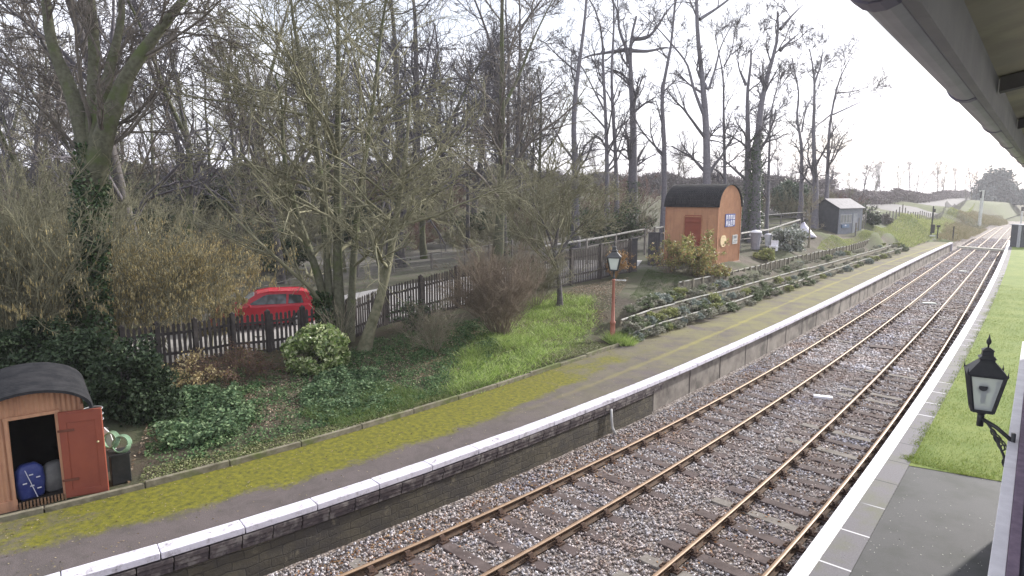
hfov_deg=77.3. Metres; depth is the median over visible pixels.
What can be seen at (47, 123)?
woodland tree
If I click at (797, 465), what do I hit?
sleeper
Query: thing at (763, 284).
terrace plant
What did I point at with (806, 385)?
sleeper
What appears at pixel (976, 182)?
woodland tree
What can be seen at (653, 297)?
terrace plant
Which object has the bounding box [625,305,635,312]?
terrace plant
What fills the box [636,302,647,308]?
terrace plant
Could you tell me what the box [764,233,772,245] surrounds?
garden tub
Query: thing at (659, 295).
terrace plant
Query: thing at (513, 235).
undergrowth shrub
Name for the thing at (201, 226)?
undergrowth shrub
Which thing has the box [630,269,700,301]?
shaded grass
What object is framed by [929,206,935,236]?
signal post
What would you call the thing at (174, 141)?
woodland tree
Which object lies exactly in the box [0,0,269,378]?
ivy clad tree
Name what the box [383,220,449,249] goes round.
undergrowth shrub
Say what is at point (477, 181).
woodland tree
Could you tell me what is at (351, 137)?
woodland tree
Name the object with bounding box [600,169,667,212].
undergrowth shrub
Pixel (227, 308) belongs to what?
hazel shrub
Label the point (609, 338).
grass tuft
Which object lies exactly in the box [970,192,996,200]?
evergreen tree
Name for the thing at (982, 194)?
signal post
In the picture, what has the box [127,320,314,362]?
path
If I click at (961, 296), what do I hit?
sleeper
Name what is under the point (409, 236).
undergrowth shrub
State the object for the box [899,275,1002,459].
creeping grass
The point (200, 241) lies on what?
undergrowth shrub
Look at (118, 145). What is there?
woodland tree
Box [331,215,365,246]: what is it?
undergrowth shrub
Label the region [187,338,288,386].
bramble
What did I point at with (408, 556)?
sleeper
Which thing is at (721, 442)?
sleeper
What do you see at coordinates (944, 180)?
woodland tree
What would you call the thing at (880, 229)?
mown grass
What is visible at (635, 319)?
terrace plant
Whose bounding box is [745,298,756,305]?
terrace plant
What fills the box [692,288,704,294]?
terrace plant
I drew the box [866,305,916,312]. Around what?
sleeper
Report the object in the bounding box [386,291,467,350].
twiggy shrub
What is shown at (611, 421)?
drain pipe
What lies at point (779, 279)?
terrace plant
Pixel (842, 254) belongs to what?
terrace plant
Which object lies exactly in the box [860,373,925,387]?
sleeper
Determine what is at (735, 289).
retaining board
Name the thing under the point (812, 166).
bare tree
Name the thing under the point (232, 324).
picket fence
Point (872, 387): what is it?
sleeper
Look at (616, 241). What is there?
rail fence
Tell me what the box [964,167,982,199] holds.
woodland tree
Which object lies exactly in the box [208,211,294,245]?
undergrowth shrub
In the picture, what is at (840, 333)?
sleeper
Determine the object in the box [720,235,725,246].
oval sign
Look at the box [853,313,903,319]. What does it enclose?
sleeper
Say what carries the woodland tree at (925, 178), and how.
on the terrain at (406, 275)
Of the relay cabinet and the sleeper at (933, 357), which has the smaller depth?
the sleeper at (933, 357)
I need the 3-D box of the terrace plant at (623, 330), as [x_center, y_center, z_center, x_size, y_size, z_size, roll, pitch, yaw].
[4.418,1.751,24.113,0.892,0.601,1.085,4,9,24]
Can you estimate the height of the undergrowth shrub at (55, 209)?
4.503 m
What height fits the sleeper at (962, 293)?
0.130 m
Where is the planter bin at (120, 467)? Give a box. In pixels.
[107,447,131,484]
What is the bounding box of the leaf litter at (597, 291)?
[128,277,627,482]
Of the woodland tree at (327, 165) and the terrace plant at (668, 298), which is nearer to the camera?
the terrace plant at (668, 298)
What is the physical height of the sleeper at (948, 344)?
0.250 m
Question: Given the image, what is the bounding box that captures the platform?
[0,242,948,575]
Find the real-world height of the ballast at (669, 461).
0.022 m
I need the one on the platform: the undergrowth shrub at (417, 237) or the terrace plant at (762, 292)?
the terrace plant at (762, 292)
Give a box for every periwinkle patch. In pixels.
[153,380,256,450]
[298,364,393,421]
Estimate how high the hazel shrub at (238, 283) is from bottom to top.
5.051 m
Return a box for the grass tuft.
[598,329,649,346]
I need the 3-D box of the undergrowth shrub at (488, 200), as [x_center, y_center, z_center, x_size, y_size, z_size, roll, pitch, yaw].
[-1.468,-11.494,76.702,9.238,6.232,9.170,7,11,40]
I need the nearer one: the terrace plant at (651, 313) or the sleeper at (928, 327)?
the terrace plant at (651, 313)
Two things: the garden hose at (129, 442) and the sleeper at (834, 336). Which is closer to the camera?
the garden hose at (129, 442)
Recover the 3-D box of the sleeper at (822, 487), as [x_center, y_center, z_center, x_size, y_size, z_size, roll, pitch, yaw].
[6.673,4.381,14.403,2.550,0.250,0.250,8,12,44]
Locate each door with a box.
[57,407,108,497]
[684,215,701,247]
[852,213,857,232]
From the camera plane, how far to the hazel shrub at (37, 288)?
16.87 m
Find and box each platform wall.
[107,382,662,575]
[652,245,950,410]
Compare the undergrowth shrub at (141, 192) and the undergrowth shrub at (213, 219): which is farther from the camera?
the undergrowth shrub at (141, 192)
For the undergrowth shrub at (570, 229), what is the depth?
54.98 m
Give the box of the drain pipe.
[610,409,616,434]
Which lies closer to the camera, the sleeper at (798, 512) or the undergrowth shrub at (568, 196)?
the sleeper at (798, 512)
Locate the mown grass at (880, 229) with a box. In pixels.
[817,226,891,249]
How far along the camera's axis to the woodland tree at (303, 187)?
60.78 m
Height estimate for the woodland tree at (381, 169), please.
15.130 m
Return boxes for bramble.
[161,347,235,387]
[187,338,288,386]
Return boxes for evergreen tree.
[969,165,1022,201]
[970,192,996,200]
[1008,188,1023,205]
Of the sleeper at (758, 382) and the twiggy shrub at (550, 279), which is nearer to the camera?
the sleeper at (758, 382)
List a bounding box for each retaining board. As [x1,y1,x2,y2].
[620,245,890,326]
[628,247,902,336]
[678,239,868,288]
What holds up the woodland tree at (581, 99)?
on the terrain at (406, 275)
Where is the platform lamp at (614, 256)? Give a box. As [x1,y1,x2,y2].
[606,240,625,337]
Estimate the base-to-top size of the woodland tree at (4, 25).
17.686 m
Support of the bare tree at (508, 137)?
on the terrain at (406, 275)
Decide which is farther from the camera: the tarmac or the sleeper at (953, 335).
the sleeper at (953, 335)
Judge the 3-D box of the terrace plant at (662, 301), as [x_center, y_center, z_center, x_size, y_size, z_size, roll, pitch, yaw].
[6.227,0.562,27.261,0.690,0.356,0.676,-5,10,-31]
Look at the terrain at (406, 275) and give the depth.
29.81 m
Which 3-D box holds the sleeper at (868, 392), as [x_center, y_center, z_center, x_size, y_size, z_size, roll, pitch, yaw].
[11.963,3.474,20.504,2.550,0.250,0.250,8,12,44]
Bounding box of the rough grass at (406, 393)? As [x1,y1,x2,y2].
[298,378,495,426]
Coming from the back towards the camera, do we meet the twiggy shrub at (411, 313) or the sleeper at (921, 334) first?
the sleeper at (921, 334)
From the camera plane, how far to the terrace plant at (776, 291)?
34.18 m
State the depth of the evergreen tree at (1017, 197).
214.42 m
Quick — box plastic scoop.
[104,427,115,457]
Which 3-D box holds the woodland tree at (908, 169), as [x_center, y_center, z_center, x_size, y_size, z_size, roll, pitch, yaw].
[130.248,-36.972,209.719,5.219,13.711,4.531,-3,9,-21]
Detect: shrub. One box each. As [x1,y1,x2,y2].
[0,133,148,351]
[0,134,74,331]
[0,135,174,348]
[0,136,184,330]
[0,150,74,331]
[0,176,76,211]
[0,220,279,356]
[1,141,155,315]
[1,190,47,215]
[2,150,255,338]
[5,201,274,349]
[24,194,196,318]
[30,188,297,352]
[38,194,69,226]
[39,203,156,315]
[53,155,144,210]
[63,232,181,257]
[109,175,156,206]
[110,169,181,214]
[111,204,259,328]
[132,204,198,257]
[136,185,230,225]
[142,224,235,265]
[152,172,235,228]
[152,207,235,242]
[153,198,277,307]
[188,258,248,345]
[193,206,271,247]
[196,179,267,220]
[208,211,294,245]
[208,236,289,274]
[209,237,262,271]
[223,247,296,294]
[225,183,317,224]
[255,175,320,222]
[256,230,314,274]
[260,208,320,245]
[278,189,350,228]
[290,201,349,242]
[301,173,352,208]
[331,197,377,237]
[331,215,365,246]
[344,175,405,212]
[359,211,428,252]
[363,185,437,212]
[372,221,386,245]
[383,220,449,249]
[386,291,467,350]
[386,296,446,331]
[394,181,461,212]
[405,201,465,238]
[406,197,459,238]
[424,234,569,335]
[425,173,487,213]
[430,214,492,250]
[450,208,491,244]
[456,203,509,241]
[460,171,531,215]
[463,169,543,221]
[471,212,518,243]
[473,196,561,250]
[489,189,565,219]
[493,234,600,306]
[506,209,554,241]
[542,198,622,242]
[545,185,594,214]
[547,211,586,241]
[549,208,597,240]
[568,187,639,216]
[575,199,657,247]
[588,189,660,237]
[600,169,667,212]
[604,248,635,278]
[624,212,653,232]
[645,231,686,273]
[660,229,729,274]
[690,259,731,277]
[739,186,778,214]
[752,247,776,260]
[761,189,784,212]
[769,183,820,216]
[771,223,809,252]
[803,185,859,211]
[820,191,868,212]
[853,199,880,215]
[864,212,881,224]
[881,213,893,223]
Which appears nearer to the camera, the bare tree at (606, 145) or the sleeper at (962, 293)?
the sleeper at (962, 293)
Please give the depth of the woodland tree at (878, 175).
209.49 m
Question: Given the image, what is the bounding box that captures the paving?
[809,246,1011,575]
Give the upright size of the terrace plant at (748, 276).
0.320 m
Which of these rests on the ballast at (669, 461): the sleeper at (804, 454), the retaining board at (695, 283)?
the sleeper at (804, 454)
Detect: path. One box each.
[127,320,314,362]
[239,260,641,331]
[741,191,969,219]
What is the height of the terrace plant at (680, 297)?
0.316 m
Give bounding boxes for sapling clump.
[309,287,362,336]
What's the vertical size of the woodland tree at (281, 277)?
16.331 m
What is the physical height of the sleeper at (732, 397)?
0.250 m
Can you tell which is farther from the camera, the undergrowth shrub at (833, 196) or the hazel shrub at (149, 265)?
the undergrowth shrub at (833, 196)
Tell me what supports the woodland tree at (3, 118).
on the terrain at (406, 275)
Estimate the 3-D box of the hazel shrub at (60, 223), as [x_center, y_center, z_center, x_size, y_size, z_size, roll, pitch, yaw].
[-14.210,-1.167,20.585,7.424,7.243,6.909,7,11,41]
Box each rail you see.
[338,228,995,575]
[479,227,1002,575]
[652,227,1010,575]
[762,236,1010,575]
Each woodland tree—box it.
[0,0,211,290]
[0,0,218,317]
[0,13,84,226]
[0,16,47,170]
[0,21,51,197]
[0,22,136,199]
[0,26,84,221]
[0,42,59,212]
[0,80,42,189]
[0,109,32,159]
[2,96,59,152]
[8,34,86,179]
[17,0,169,204]
[27,0,238,294]
[72,83,147,173]
[96,0,277,235]
[101,55,182,206]
[125,101,162,164]
[139,0,353,283]
[142,56,252,224]
[162,107,196,157]
[170,25,296,244]
[174,110,216,158]
[191,0,327,227]
[206,71,269,160]
[209,39,322,238]
[212,84,281,217]
[226,76,280,166]
[244,0,392,268]
[249,21,375,271]
[266,60,353,231]
[287,116,322,169]
[318,47,378,176]
[341,110,377,161]
[342,36,439,259]
[344,56,392,163]
[350,94,403,204]
[360,36,431,204]
[367,4,518,258]
[379,14,479,239]
[407,71,495,234]
[430,0,597,262]
[440,42,537,193]
[455,17,544,214]
[467,25,564,235]
[491,60,604,248]
[505,71,544,192]
[587,140,612,185]
[651,141,673,194]
[667,129,693,178]
[669,143,691,176]
[770,145,792,188]
[782,154,799,182]
[795,165,817,193]
[824,159,844,188]
[843,172,862,196]
[853,155,881,202]
[869,160,887,192]
[872,164,884,187]
[874,161,884,190]
[892,166,906,186]
[902,155,914,189]
[912,164,924,190]
[920,169,934,191]
[933,154,948,189]
[935,163,951,189]
[947,163,959,189]
[962,176,970,198]
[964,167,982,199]
[970,171,980,199]
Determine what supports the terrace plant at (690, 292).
on the terrain at (406, 275)
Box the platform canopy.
[850,0,1023,167]
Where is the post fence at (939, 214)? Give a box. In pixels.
[855,196,972,235]
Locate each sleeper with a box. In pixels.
[347,558,383,575]
[386,544,444,575]
[419,528,508,575]
[448,515,550,572]
[478,504,580,557]
[506,493,606,542]
[527,482,627,525]
[551,472,649,514]
[569,462,668,501]
[591,453,684,488]
[606,444,698,478]
[611,570,630,575]
[621,437,714,467]
[638,554,693,575]
[639,430,728,459]
[651,423,740,450]
[658,538,761,575]
[665,416,753,442]
[676,523,791,574]
[679,410,765,434]
[689,404,772,426]
[694,509,805,555]
[702,398,785,419]
[710,497,817,540]
[711,392,790,412]
[719,388,799,406]
[725,486,829,524]
[730,383,808,401]
[737,379,812,396]
[740,475,839,510]
[747,374,821,390]
[751,465,848,497]
[756,370,828,385]
[761,366,833,380]
[766,455,857,484]
[770,362,838,376]
[775,358,844,372]
[776,447,864,474]
[783,355,850,367]
[783,438,872,464]
[789,351,856,362]
[793,430,878,454]
[794,348,855,358]
[800,423,884,446]
[802,344,864,355]
[806,341,867,352]
[810,339,870,348]
[810,417,890,437]
[816,410,895,430]
[817,336,870,345]
[821,334,880,343]
[823,404,900,423]
[825,330,884,340]
[828,328,885,337]
[831,325,889,334]
[831,398,905,415]
[836,323,891,331]
[836,392,909,409]
[840,321,896,329]
[842,387,914,403]
[845,318,900,326]
[846,317,900,324]
[847,383,918,397]
[851,314,904,322]
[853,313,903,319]
[855,378,921,392]
[859,311,908,317]
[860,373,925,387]
[861,309,910,315]
[864,370,928,382]
[865,307,913,313]
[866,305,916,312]
[869,365,931,375]
[871,303,918,308]
[873,362,934,372]
[874,301,921,306]
[877,357,937,367]
[880,353,940,364]
[883,350,942,360]
[892,344,947,353]
[894,341,949,350]
[894,347,944,355]
[896,338,951,346]
[903,335,952,343]
[904,332,955,340]
[905,329,956,337]
[909,325,960,331]
[909,327,958,334]
[912,322,961,329]
[915,320,963,326]
[917,318,964,324]
[919,316,966,322]
[922,314,966,320]
[923,312,968,318]
[925,310,970,315]
[927,307,971,311]
[927,309,971,313]
[930,305,973,310]
[933,300,976,304]
[941,294,980,298]
[943,292,981,295]
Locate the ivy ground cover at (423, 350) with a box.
[144,317,511,466]
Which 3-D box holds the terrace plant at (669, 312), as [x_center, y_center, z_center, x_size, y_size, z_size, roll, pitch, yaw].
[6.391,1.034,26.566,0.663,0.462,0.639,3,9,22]
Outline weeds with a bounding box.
[140,339,609,483]
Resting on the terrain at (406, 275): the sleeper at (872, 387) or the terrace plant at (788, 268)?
the terrace plant at (788, 268)
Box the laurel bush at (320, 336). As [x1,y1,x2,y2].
[280,322,350,374]
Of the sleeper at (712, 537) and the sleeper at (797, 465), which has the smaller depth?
the sleeper at (712, 537)
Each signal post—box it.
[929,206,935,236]
[978,190,985,225]
[1020,207,1023,223]
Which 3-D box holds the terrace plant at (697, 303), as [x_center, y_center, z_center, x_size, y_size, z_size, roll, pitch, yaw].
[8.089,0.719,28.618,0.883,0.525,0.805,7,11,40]
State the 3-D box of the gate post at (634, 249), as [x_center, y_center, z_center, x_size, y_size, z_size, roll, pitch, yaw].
[6.555,-1.772,34.363,0.354,1.815,0.270,0,8,0]
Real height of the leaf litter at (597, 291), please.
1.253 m
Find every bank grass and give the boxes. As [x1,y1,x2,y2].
[885,204,974,246]
[935,210,1007,240]
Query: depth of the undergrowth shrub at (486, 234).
56.64 m
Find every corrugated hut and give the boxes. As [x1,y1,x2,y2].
[0,362,108,513]
[664,184,742,264]
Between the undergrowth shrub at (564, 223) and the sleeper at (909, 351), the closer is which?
the sleeper at (909, 351)
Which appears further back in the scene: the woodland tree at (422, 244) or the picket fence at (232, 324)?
the woodland tree at (422, 244)
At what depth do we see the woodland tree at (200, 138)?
60.27 m
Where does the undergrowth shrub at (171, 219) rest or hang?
on the terrain at (406, 275)
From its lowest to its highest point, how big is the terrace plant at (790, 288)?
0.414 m
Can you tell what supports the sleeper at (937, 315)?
on the ballast at (669, 461)
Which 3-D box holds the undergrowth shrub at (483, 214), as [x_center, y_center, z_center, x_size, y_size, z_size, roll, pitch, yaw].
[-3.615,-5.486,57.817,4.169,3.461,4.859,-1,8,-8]
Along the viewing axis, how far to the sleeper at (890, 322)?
32.76 m
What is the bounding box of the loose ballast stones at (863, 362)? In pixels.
[267,238,1009,575]
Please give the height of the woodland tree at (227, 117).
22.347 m
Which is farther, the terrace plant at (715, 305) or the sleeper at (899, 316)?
the sleeper at (899, 316)
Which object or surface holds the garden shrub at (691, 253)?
on the terrain at (406, 275)
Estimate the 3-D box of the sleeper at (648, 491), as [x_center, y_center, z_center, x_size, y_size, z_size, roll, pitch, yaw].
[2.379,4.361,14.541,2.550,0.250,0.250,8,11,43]
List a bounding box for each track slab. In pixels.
[813,394,832,399]
[869,345,892,349]
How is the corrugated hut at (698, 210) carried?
on the terrain at (406, 275)
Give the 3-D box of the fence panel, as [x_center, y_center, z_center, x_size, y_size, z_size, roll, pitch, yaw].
[8.226,-2.277,37.108,0.719,1.897,0.150,0,8,0]
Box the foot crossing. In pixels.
[957,246,1004,250]
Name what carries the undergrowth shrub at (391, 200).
on the terrain at (406, 275)
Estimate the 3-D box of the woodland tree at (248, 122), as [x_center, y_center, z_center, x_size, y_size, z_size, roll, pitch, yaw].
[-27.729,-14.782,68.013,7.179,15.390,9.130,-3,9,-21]
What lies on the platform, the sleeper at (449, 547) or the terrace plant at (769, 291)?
the terrace plant at (769, 291)
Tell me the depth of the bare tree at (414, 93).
41.27 m
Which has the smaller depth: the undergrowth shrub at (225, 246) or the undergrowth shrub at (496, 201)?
the undergrowth shrub at (225, 246)
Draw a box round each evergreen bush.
[0,315,72,368]
[32,327,112,393]
[82,332,176,426]
[118,371,187,427]
[771,178,810,214]
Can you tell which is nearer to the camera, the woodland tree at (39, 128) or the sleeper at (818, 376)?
the sleeper at (818, 376)
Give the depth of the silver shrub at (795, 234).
45.55 m
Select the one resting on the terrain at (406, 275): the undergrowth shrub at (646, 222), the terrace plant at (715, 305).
the undergrowth shrub at (646, 222)
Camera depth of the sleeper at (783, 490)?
13.92 m
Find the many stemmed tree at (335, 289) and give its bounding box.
[130,0,530,346]
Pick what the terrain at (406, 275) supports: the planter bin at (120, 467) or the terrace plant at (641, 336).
the planter bin at (120, 467)
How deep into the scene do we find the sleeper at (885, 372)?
22.89 m
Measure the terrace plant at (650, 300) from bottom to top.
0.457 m
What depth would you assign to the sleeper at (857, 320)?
32.14 m
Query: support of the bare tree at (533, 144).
on the terrain at (406, 275)
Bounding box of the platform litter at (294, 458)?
[0,266,871,575]
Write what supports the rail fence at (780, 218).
on the terrain at (406, 275)
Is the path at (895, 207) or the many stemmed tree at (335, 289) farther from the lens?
the path at (895, 207)
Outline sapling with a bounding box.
[798,185,825,247]
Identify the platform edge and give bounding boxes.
[46,242,952,575]
[787,240,1009,575]
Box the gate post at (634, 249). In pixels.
[631,238,637,271]
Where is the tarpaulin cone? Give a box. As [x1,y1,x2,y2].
[800,222,815,237]
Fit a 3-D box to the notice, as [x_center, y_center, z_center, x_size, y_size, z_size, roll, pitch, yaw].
[13.271,-2.901,38.112,0.037,0.544,0.717,7,11,41]
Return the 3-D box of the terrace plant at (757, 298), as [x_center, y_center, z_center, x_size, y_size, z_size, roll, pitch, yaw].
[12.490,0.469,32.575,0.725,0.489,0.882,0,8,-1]
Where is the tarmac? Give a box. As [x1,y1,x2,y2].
[850,466,1001,575]
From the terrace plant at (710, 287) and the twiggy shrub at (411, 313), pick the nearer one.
the twiggy shrub at (411, 313)
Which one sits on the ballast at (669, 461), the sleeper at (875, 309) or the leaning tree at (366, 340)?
the sleeper at (875, 309)
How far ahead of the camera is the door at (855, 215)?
60.82 m
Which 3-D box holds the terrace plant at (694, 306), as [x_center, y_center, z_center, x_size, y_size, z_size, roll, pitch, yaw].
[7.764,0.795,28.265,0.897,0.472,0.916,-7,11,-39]
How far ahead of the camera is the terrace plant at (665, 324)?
25.55 m
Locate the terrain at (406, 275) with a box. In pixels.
[0,185,1023,514]
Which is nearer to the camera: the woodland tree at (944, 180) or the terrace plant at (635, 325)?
the terrace plant at (635, 325)
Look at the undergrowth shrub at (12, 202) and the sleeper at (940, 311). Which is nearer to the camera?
the sleeper at (940, 311)
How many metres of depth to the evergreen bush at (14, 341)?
16.63 m
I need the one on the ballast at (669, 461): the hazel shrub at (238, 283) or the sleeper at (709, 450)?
the sleeper at (709, 450)
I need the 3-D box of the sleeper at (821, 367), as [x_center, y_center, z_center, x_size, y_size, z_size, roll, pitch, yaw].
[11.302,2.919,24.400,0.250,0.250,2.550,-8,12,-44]
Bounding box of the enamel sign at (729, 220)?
[725,214,734,226]
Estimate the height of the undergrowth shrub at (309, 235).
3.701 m
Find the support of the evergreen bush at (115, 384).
on the terrain at (406, 275)
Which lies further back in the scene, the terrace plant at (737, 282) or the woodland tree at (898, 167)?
the woodland tree at (898, 167)
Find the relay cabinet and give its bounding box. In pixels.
[1009,224,1023,246]
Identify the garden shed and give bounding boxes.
[809,198,864,233]
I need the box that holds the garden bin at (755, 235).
[749,230,762,249]
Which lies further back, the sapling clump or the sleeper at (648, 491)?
the sapling clump
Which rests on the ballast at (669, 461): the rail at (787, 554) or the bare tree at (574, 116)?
the rail at (787, 554)
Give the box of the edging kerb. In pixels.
[0,241,926,522]
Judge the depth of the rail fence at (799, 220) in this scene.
48.51 m
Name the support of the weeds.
on the terrain at (406, 275)
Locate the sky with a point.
(918, 120)
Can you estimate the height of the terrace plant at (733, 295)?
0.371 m
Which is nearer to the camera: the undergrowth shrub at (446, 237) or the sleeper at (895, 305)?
the sleeper at (895, 305)
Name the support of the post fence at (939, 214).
on the terrain at (406, 275)
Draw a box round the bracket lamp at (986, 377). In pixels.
[964,334,1015,466]
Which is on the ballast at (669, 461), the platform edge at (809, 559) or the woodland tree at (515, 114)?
the platform edge at (809, 559)
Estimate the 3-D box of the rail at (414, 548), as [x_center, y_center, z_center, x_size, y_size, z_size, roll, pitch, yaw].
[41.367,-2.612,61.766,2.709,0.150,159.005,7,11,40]
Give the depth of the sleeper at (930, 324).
31.40 m
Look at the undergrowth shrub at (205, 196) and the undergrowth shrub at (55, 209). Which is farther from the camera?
the undergrowth shrub at (205, 196)
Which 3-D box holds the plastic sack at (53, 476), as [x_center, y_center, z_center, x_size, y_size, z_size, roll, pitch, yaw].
[-8.380,3.430,11.738,0.308,0.520,0.368,7,11,40]
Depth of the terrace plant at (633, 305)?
25.57 m
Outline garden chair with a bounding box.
[769,240,778,250]
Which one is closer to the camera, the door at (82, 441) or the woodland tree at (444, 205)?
the door at (82, 441)
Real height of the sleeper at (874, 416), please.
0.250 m
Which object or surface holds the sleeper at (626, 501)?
on the ballast at (669, 461)
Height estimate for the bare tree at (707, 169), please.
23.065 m
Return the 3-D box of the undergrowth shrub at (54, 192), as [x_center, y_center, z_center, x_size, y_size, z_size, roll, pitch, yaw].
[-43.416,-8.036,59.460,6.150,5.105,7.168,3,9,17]
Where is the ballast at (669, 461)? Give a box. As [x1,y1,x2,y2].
[265,221,1023,575]
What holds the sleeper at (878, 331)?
on the ballast at (669, 461)
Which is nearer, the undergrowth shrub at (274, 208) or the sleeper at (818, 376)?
the sleeper at (818, 376)
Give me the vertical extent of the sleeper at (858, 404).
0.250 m
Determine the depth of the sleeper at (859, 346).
27.88 m
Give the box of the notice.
[732,234,737,243]
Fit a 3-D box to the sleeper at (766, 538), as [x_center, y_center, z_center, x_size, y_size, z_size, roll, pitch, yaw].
[4.673,4.693,12.224,0.250,0.250,2.550,-8,12,-44]
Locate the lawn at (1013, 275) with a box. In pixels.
[909,247,1023,480]
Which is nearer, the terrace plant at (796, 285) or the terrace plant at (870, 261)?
the terrace plant at (796, 285)
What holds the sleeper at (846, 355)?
on the ballast at (669, 461)
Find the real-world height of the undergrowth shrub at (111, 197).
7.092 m
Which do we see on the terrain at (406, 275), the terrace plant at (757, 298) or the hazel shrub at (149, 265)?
the hazel shrub at (149, 265)
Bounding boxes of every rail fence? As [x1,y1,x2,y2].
[252,240,512,288]
[543,228,646,255]
[654,225,664,251]
[739,219,800,250]
[740,211,806,229]
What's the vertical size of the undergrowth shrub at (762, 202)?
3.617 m
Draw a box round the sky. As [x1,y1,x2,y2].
[0,0,1023,193]
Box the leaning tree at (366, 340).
[267,48,550,353]
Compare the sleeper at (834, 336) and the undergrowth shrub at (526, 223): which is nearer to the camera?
the sleeper at (834, 336)
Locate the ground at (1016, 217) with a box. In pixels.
[44,213,1023,575]
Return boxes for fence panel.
[647,232,660,264]
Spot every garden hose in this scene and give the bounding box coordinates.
[104,431,119,448]
[111,434,131,452]
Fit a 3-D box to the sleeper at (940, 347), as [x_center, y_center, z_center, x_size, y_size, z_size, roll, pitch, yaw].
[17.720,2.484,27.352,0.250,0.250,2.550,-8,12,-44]
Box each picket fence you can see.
[118,305,317,371]
[345,237,631,337]
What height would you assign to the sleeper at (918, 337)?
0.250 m
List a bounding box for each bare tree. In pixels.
[286,0,530,267]
[391,0,581,255]
[418,37,517,251]
[486,77,571,247]
[524,0,613,249]
[546,0,646,242]
[553,0,708,239]
[583,0,647,238]
[617,0,692,243]
[619,0,765,183]
[680,0,780,183]
[711,15,783,240]
[740,0,817,243]
[744,60,815,238]
[776,53,838,223]
[783,19,846,228]
[798,33,895,197]
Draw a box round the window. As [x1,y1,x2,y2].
[840,214,851,223]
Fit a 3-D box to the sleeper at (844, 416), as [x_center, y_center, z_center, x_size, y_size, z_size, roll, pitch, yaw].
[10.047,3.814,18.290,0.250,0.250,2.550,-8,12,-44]
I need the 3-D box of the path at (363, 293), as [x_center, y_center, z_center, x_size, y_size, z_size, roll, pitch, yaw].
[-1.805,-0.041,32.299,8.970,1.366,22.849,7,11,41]
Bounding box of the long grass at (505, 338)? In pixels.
[431,291,602,397]
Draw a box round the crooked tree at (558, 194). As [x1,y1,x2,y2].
[479,131,645,305]
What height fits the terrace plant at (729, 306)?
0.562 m
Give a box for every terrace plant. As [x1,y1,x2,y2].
[620,327,639,341]
[622,303,639,312]
[623,318,644,330]
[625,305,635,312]
[628,314,650,327]
[633,330,644,340]
[635,296,656,307]
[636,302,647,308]
[636,329,649,337]
[639,300,653,308]
[641,293,658,305]
[645,315,656,323]
[646,310,661,319]
[647,292,666,303]
[650,326,666,335]
[655,299,665,304]
[656,313,667,319]
[656,318,667,329]
[659,308,672,317]
[661,293,672,302]
[665,290,677,298]
[666,306,678,316]
[667,324,672,330]
[671,320,682,328]
[673,286,687,295]
[674,293,684,298]
[676,321,686,326]
[677,305,689,314]
[679,286,694,294]
[679,300,697,310]
[679,311,698,321]
[687,298,702,307]
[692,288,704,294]
[692,303,711,314]
[696,284,706,290]
[697,312,704,319]
[699,307,717,317]
[701,283,716,289]
[707,292,721,302]
[710,303,722,309]
[711,305,727,313]
[712,279,730,288]
[716,300,733,311]
[726,291,736,298]
[726,300,740,311]
[729,275,744,284]
[733,291,745,297]
[740,289,749,294]
[742,273,752,277]
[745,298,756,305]
[749,285,758,291]
[751,289,765,297]
[752,292,762,301]
[758,269,771,275]
[759,281,771,288]
[759,287,773,295]
[770,289,778,294]
[773,276,783,283]
[773,287,782,294]
[779,265,791,270]
[784,281,799,288]
[784,285,793,291]
[789,263,800,268]
[797,269,808,276]
[801,277,815,284]
[820,255,831,260]
[833,250,845,255]
[843,265,853,271]
[852,249,861,253]
[863,258,874,263]
[879,253,887,258]
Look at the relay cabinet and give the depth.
66.88 m
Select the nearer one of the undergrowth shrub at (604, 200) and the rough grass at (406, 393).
the rough grass at (406, 393)
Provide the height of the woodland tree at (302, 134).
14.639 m
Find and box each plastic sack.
[14,461,45,500]
[43,459,62,491]
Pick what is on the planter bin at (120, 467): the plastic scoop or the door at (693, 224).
the plastic scoop
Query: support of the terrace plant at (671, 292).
on the terrain at (406, 275)
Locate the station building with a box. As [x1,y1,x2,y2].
[988,341,1023,575]
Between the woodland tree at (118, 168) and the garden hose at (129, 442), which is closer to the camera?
the garden hose at (129, 442)
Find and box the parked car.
[209,287,314,331]
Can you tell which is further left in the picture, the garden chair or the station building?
the garden chair
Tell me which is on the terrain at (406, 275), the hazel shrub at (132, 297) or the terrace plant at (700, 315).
the hazel shrub at (132, 297)
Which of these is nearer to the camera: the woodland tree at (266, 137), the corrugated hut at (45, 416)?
the corrugated hut at (45, 416)
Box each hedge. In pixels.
[0,156,543,194]
[536,168,842,196]
[819,186,970,204]
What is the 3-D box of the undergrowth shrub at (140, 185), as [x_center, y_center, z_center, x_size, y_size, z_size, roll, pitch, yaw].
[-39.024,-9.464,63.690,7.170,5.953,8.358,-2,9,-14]
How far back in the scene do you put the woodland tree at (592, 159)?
116.29 m
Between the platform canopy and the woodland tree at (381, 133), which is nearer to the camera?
the platform canopy
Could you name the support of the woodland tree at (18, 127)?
on the terrain at (406, 275)
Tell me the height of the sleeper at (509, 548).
0.250 m
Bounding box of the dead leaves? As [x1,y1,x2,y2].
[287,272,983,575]
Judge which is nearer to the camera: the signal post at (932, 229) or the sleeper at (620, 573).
the sleeper at (620, 573)

